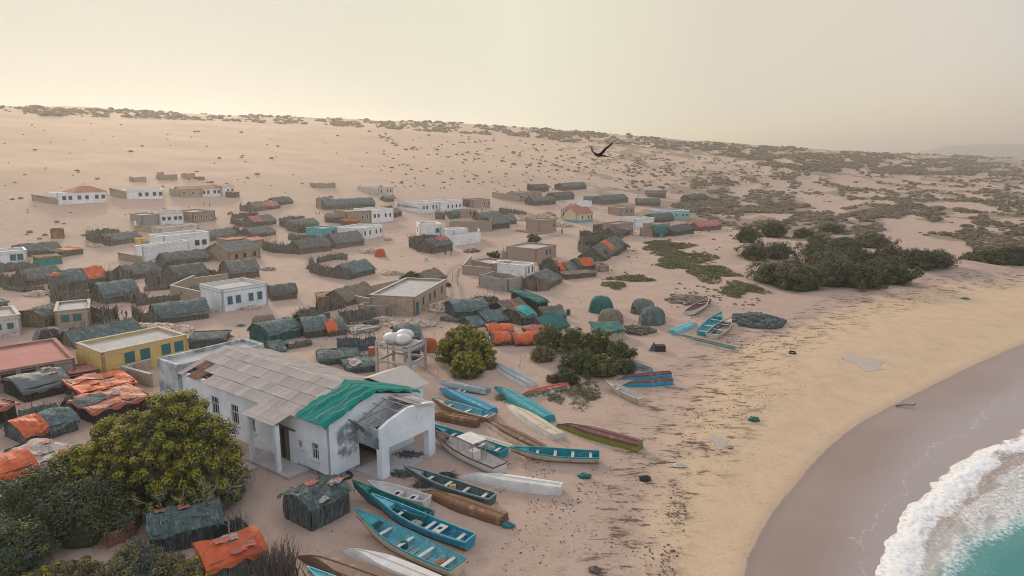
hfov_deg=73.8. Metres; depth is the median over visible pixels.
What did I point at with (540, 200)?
thatched hut
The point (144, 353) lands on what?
window
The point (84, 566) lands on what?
bush
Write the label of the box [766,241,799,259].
dune bush
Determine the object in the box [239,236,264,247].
house
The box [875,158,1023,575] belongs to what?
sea
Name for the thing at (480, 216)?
thatched hut
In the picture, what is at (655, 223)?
house
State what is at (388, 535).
fishing boat
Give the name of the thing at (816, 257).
dune bush
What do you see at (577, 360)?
bush
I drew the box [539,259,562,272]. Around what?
brushwood fence
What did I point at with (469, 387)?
fishing boat
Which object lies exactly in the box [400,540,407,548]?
fuel can
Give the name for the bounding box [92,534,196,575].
bush
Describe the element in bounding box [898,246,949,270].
dune bush
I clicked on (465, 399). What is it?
fishing boat
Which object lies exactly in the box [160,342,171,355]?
window
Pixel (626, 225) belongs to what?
house
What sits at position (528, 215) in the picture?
rubble heap
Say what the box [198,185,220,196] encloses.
house
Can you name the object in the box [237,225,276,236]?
thatched hut
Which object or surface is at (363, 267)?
thatched hut
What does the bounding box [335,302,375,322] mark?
brushwood fence
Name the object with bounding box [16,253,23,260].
window
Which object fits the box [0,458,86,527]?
bush
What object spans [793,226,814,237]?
dune bush
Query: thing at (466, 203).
brushwood fence
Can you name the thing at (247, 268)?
thatched hut
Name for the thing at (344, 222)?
thatched hut
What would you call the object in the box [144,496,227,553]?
thatched hut
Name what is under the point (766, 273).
dune bush
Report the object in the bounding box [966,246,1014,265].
dune bush
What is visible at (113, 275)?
brushwood fence
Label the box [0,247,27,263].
house
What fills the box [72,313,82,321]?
window
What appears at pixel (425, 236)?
brushwood fence
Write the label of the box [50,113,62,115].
desert shrub
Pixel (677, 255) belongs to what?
ground plant
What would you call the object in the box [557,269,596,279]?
stick shade
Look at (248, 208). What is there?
brushwood fence
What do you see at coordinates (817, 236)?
dune bush
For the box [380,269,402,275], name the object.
rubble heap
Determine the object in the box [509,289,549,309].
sheet hut
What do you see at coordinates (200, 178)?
shed
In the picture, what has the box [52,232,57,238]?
door
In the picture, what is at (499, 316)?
thatched hut
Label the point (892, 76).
sky
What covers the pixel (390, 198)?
thatched hut
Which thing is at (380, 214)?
house
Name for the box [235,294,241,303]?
window
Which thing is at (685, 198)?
thatched hut
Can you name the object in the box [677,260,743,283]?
ground plant
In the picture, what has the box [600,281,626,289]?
ground plant
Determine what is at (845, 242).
dune bush
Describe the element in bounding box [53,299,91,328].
house
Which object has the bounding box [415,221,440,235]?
house
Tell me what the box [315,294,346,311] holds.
brushwood fence
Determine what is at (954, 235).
desert shrub
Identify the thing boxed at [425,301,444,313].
rubble heap
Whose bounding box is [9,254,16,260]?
window
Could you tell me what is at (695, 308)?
fishing boat
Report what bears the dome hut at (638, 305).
on the ground
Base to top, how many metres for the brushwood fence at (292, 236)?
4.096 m
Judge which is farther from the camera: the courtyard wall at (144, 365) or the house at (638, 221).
the house at (638, 221)
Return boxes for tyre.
[340,471,352,479]
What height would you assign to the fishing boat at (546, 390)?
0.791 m
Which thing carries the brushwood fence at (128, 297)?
on the ground
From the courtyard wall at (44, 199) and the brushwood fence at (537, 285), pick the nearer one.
the brushwood fence at (537, 285)
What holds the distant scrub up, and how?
on the ground
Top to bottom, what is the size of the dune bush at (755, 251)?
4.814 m
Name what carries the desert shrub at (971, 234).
on the ground
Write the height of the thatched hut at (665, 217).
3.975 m
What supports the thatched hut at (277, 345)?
on the ground
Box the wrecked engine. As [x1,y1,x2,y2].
[648,342,665,351]
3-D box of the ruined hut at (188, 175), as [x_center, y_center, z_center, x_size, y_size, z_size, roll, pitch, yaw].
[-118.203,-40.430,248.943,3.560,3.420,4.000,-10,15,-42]
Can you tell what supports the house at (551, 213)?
on the ground
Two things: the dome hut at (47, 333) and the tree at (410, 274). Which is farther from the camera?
the tree at (410, 274)
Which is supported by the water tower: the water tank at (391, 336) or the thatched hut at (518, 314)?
the water tank at (391, 336)
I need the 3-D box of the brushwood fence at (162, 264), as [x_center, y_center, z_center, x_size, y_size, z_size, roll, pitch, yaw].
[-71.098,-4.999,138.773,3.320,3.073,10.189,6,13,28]
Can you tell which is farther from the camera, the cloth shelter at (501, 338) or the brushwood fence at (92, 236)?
the brushwood fence at (92, 236)
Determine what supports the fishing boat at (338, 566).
on the ground
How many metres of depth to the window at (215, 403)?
59.93 m
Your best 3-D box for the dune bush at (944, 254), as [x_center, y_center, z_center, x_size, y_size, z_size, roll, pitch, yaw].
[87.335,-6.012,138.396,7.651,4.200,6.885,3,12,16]
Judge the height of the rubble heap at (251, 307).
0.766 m
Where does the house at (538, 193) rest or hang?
on the ground
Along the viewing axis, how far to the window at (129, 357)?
75.33 m
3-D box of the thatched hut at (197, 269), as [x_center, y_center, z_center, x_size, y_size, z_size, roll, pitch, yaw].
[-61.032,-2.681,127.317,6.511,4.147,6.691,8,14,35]
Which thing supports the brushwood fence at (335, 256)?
on the ground
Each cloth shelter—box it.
[314,290,330,301]
[485,323,513,332]
[489,331,513,345]
[512,331,538,345]
[521,324,550,332]
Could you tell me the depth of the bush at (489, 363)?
76.98 m
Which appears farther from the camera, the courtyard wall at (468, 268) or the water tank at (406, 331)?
the courtyard wall at (468, 268)
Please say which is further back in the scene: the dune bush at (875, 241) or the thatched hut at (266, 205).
the thatched hut at (266, 205)
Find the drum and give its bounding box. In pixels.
[368,346,374,356]
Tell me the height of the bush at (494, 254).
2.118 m
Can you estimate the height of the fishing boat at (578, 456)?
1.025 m
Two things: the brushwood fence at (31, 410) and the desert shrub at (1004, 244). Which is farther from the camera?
the desert shrub at (1004, 244)
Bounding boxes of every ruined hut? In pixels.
[129,176,146,181]
[155,174,176,179]
[181,173,194,178]
[309,182,335,187]
[316,196,331,207]
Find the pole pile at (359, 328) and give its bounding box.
[346,324,382,334]
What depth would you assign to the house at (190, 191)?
221.17 m
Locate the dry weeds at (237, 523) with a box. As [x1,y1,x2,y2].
[222,501,250,532]
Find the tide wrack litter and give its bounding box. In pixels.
[1,187,1009,575]
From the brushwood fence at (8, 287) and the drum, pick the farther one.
the brushwood fence at (8, 287)
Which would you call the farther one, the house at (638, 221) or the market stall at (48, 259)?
the house at (638, 221)
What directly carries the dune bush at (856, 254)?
on the ground
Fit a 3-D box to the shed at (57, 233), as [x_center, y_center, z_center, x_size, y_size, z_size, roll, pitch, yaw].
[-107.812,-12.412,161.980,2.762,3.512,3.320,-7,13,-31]
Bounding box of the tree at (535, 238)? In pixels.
[526,233,541,242]
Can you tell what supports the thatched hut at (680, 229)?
on the ground
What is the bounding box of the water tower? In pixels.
[375,337,426,372]
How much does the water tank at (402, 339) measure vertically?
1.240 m
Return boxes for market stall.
[31,253,62,265]
[588,321,626,339]
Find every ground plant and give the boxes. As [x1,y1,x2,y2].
[494,393,505,402]
[547,391,564,403]
[561,379,601,410]
[584,393,602,400]
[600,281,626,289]
[602,273,655,281]
[642,239,697,250]
[650,247,719,263]
[654,259,692,268]
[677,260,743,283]
[717,290,743,298]
[719,279,772,293]
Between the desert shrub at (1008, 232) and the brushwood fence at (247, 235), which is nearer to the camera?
the brushwood fence at (247, 235)
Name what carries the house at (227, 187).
on the ground
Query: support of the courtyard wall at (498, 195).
on the ground
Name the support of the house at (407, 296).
on the ground
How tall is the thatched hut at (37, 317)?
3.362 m
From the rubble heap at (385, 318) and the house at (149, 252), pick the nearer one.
the rubble heap at (385, 318)
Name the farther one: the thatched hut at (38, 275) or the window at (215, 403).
the thatched hut at (38, 275)
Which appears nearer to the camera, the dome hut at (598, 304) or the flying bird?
the flying bird
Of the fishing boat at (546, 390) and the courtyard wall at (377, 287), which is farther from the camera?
the courtyard wall at (377, 287)
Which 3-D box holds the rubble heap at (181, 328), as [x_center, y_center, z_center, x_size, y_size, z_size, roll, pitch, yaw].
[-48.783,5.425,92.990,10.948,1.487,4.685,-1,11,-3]
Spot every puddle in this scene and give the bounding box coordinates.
[707,434,728,449]
[840,354,883,371]
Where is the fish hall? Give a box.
[157,338,436,480]
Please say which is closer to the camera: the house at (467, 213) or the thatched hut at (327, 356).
the thatched hut at (327, 356)
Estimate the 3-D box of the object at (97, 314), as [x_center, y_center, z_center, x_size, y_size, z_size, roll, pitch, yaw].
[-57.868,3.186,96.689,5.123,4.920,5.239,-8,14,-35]
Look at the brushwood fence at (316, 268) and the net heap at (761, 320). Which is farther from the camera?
the brushwood fence at (316, 268)
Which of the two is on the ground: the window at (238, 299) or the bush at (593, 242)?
the bush at (593, 242)
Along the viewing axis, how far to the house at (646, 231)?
197.31 m
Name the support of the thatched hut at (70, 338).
on the ground
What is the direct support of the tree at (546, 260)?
on the ground
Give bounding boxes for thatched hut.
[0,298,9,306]
[0,365,69,402]
[0,398,19,423]
[0,404,81,443]
[0,437,71,472]
[0,448,40,486]
[11,241,61,256]
[14,264,59,286]
[19,303,61,327]
[46,246,84,256]
[59,265,105,283]
[60,317,140,348]
[61,369,137,395]
[67,383,152,424]
[89,278,138,304]
[94,231,142,245]
[114,260,161,279]
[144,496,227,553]
[148,297,209,322]
[154,249,209,265]
[161,261,209,280]
[187,329,231,348]
[192,525,267,575]
[208,227,237,240]
[219,258,260,278]
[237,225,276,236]
[243,214,277,226]
[246,200,280,211]
[246,316,302,341]
[263,339,288,351]
[267,282,298,300]
[268,196,292,204]
[277,473,354,531]
[280,218,319,226]
[290,236,331,254]
[297,313,328,338]
[315,346,359,364]
[320,197,375,209]
[324,213,343,222]
[324,316,347,336]
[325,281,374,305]
[326,230,364,248]
[328,259,376,279]
[338,354,375,373]
[339,218,359,225]
[380,195,395,201]
[390,322,422,339]
[394,208,402,217]
[402,339,421,359]
[415,267,446,278]
[416,235,452,253]
[443,297,489,318]
[446,210,459,218]
[459,315,487,327]
[471,307,509,323]
[472,211,501,219]
[483,215,509,229]
[489,297,528,309]
[498,214,516,223]
[503,305,537,325]
[523,268,564,287]
[524,196,555,205]
[528,184,548,190]
[534,304,567,318]
[546,191,574,200]
[554,182,586,190]
[554,261,569,270]
[563,261,579,270]
[570,257,595,269]
[578,235,626,261]
[583,195,597,203]
[593,194,628,204]
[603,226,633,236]
[635,198,660,205]
[644,212,674,221]
[645,190,666,197]
[650,225,667,236]
[666,223,694,235]
[680,194,708,201]
[689,220,722,230]
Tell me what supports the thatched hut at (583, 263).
on the ground
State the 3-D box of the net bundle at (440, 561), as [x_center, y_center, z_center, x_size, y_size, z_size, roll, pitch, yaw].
[-4.185,16.224,40.248,1.512,0.477,1.056,-5,12,-25]
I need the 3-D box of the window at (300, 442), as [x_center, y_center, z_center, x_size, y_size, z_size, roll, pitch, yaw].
[-16.335,12.116,52.759,0.740,0.770,0.340,8,14,36]
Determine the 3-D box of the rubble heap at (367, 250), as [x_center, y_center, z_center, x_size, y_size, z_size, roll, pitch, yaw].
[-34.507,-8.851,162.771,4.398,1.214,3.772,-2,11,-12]
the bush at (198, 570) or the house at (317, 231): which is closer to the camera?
the bush at (198, 570)
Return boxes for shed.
[50,227,64,238]
[67,362,98,378]
[195,176,204,179]
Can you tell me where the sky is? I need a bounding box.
[0,0,1023,152]
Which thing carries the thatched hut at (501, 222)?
on the ground
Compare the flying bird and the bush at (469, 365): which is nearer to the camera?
the flying bird
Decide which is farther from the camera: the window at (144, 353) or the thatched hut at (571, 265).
the thatched hut at (571, 265)
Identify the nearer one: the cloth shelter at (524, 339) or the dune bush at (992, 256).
the cloth shelter at (524, 339)
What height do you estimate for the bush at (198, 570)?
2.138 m
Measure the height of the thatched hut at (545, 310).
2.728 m
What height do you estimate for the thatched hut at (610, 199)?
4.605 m
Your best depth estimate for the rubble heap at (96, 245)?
155.17 m
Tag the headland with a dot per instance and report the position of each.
(1004, 150)
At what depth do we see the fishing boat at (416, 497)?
48.23 m
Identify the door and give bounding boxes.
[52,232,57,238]
[213,521,227,538]
[416,301,418,315]
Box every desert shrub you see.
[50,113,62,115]
[753,220,766,223]
[950,234,967,237]
[956,235,971,239]
[966,233,979,237]
[967,241,981,245]
[969,244,989,248]
[975,222,988,225]
[985,243,1003,246]
[997,242,1012,245]
[1003,231,1017,234]
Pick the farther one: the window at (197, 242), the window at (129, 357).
the window at (197, 242)
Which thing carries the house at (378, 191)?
on the ground
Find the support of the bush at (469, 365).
on the ground
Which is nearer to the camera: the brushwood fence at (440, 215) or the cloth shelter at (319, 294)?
the cloth shelter at (319, 294)
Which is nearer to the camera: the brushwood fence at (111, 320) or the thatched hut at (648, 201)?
the brushwood fence at (111, 320)
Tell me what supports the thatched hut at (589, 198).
on the ground
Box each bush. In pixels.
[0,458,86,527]
[0,510,63,575]
[21,555,107,575]
[30,468,144,549]
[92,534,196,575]
[112,482,163,516]
[166,554,217,575]
[433,323,496,365]
[449,350,485,378]
[483,355,496,369]
[486,250,500,257]
[530,345,557,362]
[532,323,562,351]
[545,366,580,384]
[554,348,599,374]
[556,327,589,354]
[575,326,615,356]
[578,236,629,247]
[582,353,626,379]
[606,339,639,359]
[616,357,636,374]
[732,225,763,242]
[733,240,772,260]
[744,259,789,285]
[756,219,791,237]
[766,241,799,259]
[775,257,808,269]
[775,262,834,291]
[791,248,848,266]
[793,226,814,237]
[793,240,837,256]
[805,233,828,243]
[812,256,852,286]
[815,236,869,250]
[818,223,847,234]
[826,258,890,292]
[832,244,879,266]
[848,231,901,248]
[863,241,911,263]
[868,253,925,285]
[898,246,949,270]
[932,247,962,267]
[959,252,971,259]
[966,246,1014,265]
[996,244,1023,265]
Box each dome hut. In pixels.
[32,326,63,343]
[48,272,68,288]
[251,312,274,323]
[374,248,385,256]
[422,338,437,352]
[588,295,613,313]
[597,308,623,324]
[630,298,654,314]
[638,306,665,325]
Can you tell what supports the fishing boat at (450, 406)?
on the ground
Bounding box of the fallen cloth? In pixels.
[672,462,686,466]
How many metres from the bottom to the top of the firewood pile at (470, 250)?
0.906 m
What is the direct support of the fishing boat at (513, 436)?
on the ground
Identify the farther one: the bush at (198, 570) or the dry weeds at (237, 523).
the dry weeds at (237, 523)
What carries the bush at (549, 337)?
on the ground
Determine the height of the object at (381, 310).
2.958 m
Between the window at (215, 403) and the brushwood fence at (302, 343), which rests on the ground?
the brushwood fence at (302, 343)
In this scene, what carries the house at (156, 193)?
on the ground
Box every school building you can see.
[561,204,580,218]
[564,206,592,222]
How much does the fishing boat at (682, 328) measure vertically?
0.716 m
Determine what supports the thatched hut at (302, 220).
on the ground
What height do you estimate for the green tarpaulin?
1.815 m
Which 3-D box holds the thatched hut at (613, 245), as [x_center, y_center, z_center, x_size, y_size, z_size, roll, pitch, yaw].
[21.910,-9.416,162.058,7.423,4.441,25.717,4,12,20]
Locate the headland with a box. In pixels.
[912,143,1023,157]
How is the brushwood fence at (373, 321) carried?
on the ground
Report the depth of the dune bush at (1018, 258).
146.56 m
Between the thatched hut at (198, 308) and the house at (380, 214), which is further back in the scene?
the house at (380, 214)
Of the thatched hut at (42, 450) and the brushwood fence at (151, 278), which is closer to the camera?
the thatched hut at (42, 450)
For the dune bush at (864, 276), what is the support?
on the ground
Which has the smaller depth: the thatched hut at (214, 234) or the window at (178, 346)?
the window at (178, 346)
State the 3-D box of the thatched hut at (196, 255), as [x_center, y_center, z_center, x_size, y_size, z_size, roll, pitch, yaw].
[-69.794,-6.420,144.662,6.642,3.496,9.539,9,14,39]
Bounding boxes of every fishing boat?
[297,555,398,575]
[306,565,335,575]
[342,548,441,575]
[352,479,434,525]
[354,508,465,575]
[368,480,431,507]
[371,493,475,550]
[403,464,496,505]
[421,490,508,525]
[431,396,495,421]
[435,412,479,427]
[435,424,508,458]
[435,429,507,473]
[439,380,490,394]
[439,387,497,414]
[458,472,563,495]
[477,434,512,453]
[483,420,547,446]
[494,386,555,421]
[495,363,537,386]
[505,403,564,439]
[509,446,599,463]
[522,382,569,397]
[546,367,575,382]
[556,423,642,451]
[606,380,645,404]
[607,354,652,371]
[617,371,671,379]
[622,377,672,386]
[668,322,696,333]
[671,334,738,351]
[683,297,708,314]
[696,311,722,335]
[705,317,731,339]
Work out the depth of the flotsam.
112.22 m
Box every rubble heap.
[22,290,49,296]
[86,243,104,246]
[138,322,194,332]
[237,304,260,310]
[358,248,375,253]
[371,316,393,321]
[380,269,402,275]
[385,318,436,327]
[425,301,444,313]
[518,212,557,218]
[556,222,573,227]
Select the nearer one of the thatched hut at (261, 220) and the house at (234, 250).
the house at (234, 250)
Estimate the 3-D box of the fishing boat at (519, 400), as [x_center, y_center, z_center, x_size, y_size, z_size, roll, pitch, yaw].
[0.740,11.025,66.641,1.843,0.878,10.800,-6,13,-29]
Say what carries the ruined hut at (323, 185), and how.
on the ground
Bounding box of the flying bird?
[591,141,613,156]
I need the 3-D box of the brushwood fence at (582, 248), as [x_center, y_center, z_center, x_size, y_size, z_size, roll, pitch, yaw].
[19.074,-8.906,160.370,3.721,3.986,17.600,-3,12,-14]
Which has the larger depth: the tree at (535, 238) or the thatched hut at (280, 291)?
the tree at (535, 238)
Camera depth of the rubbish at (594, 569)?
39.89 m
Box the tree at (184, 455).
[42,388,267,526]
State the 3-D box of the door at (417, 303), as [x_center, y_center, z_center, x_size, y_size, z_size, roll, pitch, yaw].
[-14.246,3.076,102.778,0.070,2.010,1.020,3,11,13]
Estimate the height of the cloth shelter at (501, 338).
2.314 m
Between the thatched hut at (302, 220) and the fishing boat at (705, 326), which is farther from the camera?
the thatched hut at (302, 220)
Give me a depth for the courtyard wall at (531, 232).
201.53 m
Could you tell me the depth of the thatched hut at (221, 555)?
39.17 m
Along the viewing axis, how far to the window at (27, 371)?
70.59 m
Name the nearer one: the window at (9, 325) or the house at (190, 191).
the window at (9, 325)
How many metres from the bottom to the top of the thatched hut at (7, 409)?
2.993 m
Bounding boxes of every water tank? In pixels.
[383,332,398,342]
[395,334,411,344]
[396,329,413,337]
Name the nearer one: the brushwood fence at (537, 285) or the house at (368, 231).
the brushwood fence at (537, 285)
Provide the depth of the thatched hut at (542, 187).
304.86 m
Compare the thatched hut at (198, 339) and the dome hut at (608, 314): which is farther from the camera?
the dome hut at (608, 314)
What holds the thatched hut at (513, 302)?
on the ground
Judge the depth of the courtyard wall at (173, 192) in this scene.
219.59 m
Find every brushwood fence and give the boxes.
[0,255,38,272]
[0,265,28,286]
[3,283,44,291]
[15,399,58,416]
[43,279,91,302]
[55,277,88,291]
[58,390,78,406]
[69,311,129,329]
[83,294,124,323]
[84,225,112,245]
[89,226,122,234]
[104,263,133,281]
[123,288,150,303]
[130,304,159,322]
[133,291,179,305]
[142,262,178,285]
[144,280,177,291]
[152,255,186,267]
[206,264,231,278]
[225,189,240,197]
[229,216,252,227]
[231,210,257,218]
[232,228,251,236]
[239,201,255,211]
[262,239,300,253]
[278,215,293,227]
[279,215,304,220]
[281,337,312,349]
[286,218,315,232]
[288,232,319,239]
[291,304,315,317]
[299,309,330,318]
[302,254,352,279]
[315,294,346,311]
[316,252,347,262]
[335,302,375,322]
[335,330,376,350]
[346,318,379,324]
[406,232,436,253]
[413,231,441,240]
[433,208,456,219]
[440,315,460,322]
[462,198,469,206]
[470,294,499,301]
[499,206,526,214]
[524,275,549,291]
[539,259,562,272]
[577,231,623,246]
[578,243,608,254]
[579,227,611,237]
[593,219,612,231]
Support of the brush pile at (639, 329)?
on the ground
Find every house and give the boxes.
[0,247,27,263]
[0,305,22,337]
[0,338,75,392]
[46,186,107,204]
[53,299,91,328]
[75,326,187,372]
[122,188,163,198]
[130,212,159,225]
[134,237,148,244]
[134,239,189,261]
[148,230,209,249]
[151,210,183,224]
[151,223,198,233]
[174,186,201,196]
[180,209,215,222]
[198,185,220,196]
[199,277,267,311]
[204,239,260,261]
[214,184,233,195]
[216,236,249,241]
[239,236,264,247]
[306,226,337,236]
[334,208,370,223]
[337,224,382,239]
[353,207,393,222]
[357,186,392,195]
[369,277,446,315]
[405,201,436,212]
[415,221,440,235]
[422,199,462,212]
[443,227,467,239]
[452,209,476,217]
[466,198,489,207]
[471,257,509,271]
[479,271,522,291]
[490,260,534,277]
[506,242,556,261]
[507,191,533,201]
[526,217,555,231]
[527,191,541,196]
[542,212,555,215]
[566,200,591,206]
[602,221,632,234]
[608,206,634,215]
[621,216,653,228]
[640,226,655,236]
[643,222,669,226]
[651,209,689,218]
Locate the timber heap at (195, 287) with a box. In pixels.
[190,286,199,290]
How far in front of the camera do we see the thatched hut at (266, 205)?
214.08 m
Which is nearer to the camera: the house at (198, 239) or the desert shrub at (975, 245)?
the house at (198, 239)
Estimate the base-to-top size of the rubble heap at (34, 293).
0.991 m
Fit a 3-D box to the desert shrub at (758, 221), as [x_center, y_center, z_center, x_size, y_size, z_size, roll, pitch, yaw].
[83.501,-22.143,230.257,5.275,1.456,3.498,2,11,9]
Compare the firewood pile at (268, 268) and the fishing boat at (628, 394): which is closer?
the fishing boat at (628, 394)
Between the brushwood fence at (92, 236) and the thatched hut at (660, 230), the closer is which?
the brushwood fence at (92, 236)
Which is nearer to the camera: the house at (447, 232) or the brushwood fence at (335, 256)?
the brushwood fence at (335, 256)
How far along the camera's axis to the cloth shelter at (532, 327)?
92.18 m
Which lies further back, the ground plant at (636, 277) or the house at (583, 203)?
the house at (583, 203)
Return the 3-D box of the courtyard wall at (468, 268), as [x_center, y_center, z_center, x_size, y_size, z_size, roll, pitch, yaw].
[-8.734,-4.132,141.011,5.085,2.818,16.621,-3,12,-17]
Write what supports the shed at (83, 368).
on the ground
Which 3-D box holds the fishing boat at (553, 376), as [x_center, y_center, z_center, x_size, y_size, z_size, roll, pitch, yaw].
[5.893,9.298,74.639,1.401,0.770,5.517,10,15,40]
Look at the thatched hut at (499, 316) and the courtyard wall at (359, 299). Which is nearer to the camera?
the thatched hut at (499, 316)
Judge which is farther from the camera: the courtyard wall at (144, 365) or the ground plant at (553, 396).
the courtyard wall at (144, 365)
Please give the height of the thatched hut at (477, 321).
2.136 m
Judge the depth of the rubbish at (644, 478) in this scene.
51.07 m
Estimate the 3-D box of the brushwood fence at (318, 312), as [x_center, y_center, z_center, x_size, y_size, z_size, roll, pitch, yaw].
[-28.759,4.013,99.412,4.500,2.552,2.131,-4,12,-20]
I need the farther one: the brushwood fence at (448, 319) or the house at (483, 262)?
the house at (483, 262)
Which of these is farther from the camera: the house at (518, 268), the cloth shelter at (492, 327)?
the house at (518, 268)
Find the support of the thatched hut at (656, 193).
on the ground
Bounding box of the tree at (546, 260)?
[537,257,557,269]
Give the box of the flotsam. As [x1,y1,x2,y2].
[664,294,711,305]
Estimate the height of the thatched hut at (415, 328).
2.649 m
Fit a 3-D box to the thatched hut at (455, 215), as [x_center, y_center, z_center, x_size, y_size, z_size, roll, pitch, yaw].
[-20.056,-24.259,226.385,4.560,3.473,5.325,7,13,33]
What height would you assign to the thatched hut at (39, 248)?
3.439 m
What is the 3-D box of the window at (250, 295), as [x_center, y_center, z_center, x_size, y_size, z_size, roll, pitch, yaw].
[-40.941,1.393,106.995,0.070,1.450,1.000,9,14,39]
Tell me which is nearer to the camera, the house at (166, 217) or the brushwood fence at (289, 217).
the house at (166, 217)
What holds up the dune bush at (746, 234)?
on the ground
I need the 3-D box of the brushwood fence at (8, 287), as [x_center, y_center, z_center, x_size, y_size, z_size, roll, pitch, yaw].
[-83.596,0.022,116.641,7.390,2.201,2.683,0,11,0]
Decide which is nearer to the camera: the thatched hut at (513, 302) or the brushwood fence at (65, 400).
the brushwood fence at (65, 400)
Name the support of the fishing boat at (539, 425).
on the ground
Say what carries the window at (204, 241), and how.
in the house at (198, 239)
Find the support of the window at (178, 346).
in the house at (116, 351)
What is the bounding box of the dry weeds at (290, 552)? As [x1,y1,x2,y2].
[273,526,295,561]
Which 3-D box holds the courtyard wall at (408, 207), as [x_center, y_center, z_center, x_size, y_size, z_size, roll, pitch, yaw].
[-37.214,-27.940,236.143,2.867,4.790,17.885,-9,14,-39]
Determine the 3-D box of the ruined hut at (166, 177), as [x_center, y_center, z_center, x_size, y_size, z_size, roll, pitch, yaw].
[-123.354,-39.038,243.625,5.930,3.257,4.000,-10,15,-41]
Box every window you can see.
[0,369,16,383]
[6,322,14,329]
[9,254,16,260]
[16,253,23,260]
[19,366,36,373]
[38,363,55,369]
[59,314,70,322]
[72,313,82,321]
[123,350,136,364]
[139,346,151,360]
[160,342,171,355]
[173,339,184,352]
[194,239,199,245]
[202,239,206,244]
[211,395,219,416]
[226,295,233,305]
[230,404,239,427]
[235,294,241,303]
[248,292,253,301]
[253,419,256,435]
[256,291,262,299]
[296,440,302,450]
[310,442,319,463]
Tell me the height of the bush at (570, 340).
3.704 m
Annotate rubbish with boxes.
[502,521,515,528]
[577,472,591,478]
[588,565,601,573]
[638,475,650,481]
[747,416,759,421]
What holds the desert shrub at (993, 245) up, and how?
on the ground
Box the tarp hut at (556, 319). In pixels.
[524,312,569,330]
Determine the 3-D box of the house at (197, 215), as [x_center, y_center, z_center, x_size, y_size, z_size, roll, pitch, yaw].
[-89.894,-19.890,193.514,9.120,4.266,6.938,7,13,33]
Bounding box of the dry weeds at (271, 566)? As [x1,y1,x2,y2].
[236,534,309,575]
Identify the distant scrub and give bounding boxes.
[0,105,1023,306]
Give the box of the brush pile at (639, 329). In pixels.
[624,323,656,335]
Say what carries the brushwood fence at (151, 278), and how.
on the ground
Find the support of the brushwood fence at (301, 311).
on the ground
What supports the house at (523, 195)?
on the ground
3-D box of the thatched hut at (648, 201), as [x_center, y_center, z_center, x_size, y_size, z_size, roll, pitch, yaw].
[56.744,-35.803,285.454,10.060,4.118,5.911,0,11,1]
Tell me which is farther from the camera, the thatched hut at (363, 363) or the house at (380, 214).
the house at (380, 214)
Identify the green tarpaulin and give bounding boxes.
[295,379,419,429]
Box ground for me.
[0,106,1023,575]
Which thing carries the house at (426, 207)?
on the ground
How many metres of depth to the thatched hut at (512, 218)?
219.84 m
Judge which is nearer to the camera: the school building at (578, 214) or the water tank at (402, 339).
the water tank at (402, 339)
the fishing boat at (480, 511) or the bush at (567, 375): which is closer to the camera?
the fishing boat at (480, 511)
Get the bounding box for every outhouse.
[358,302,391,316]
[594,262,608,271]
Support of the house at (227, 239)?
on the ground
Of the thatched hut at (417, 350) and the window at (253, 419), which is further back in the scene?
the thatched hut at (417, 350)
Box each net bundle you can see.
[411,519,422,525]
[434,557,452,564]
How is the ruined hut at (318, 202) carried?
on the ground
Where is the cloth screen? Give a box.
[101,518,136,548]
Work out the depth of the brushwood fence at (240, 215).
199.82 m
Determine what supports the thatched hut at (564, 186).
on the ground
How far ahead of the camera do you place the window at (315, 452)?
51.82 m
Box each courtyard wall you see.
[31,194,56,204]
[75,350,88,364]
[109,188,125,198]
[118,252,141,262]
[118,358,151,370]
[120,365,153,387]
[134,221,158,231]
[169,188,179,196]
[170,275,199,300]
[195,273,227,285]
[354,295,369,303]
[370,279,400,290]
[394,199,421,212]
[441,227,480,245]
[445,215,491,231]
[462,255,491,275]
[492,192,519,201]
[502,244,536,261]
[515,229,553,234]
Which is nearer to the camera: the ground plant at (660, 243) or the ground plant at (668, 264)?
the ground plant at (668, 264)
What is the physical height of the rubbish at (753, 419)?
0.450 m
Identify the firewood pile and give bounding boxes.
[261,266,275,270]
[463,248,480,252]
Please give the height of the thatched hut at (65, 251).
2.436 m
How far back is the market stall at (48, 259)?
137.01 m
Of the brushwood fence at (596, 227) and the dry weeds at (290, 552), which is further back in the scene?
the brushwood fence at (596, 227)
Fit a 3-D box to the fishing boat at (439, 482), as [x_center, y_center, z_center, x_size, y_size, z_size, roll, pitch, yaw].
[-4.765,14.251,49.588,8.149,0.998,1.266,7,13,31]
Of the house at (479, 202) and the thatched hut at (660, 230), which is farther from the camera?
the house at (479, 202)
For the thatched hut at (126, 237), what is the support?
on the ground
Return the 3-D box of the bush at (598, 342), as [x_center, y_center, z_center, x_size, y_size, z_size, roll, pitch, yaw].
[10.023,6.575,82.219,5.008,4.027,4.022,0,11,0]
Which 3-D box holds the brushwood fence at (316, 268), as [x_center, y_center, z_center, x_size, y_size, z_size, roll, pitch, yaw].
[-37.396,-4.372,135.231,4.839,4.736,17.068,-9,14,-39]
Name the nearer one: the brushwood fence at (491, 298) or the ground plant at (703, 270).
the brushwood fence at (491, 298)
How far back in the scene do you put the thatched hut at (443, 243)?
164.79 m
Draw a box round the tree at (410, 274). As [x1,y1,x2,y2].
[401,271,416,278]
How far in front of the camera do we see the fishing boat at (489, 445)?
56.48 m
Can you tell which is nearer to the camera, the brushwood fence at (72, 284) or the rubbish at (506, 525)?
the rubbish at (506, 525)
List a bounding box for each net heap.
[390,468,411,478]
[391,450,426,459]
[411,480,430,488]
[438,469,458,477]
[731,312,786,328]

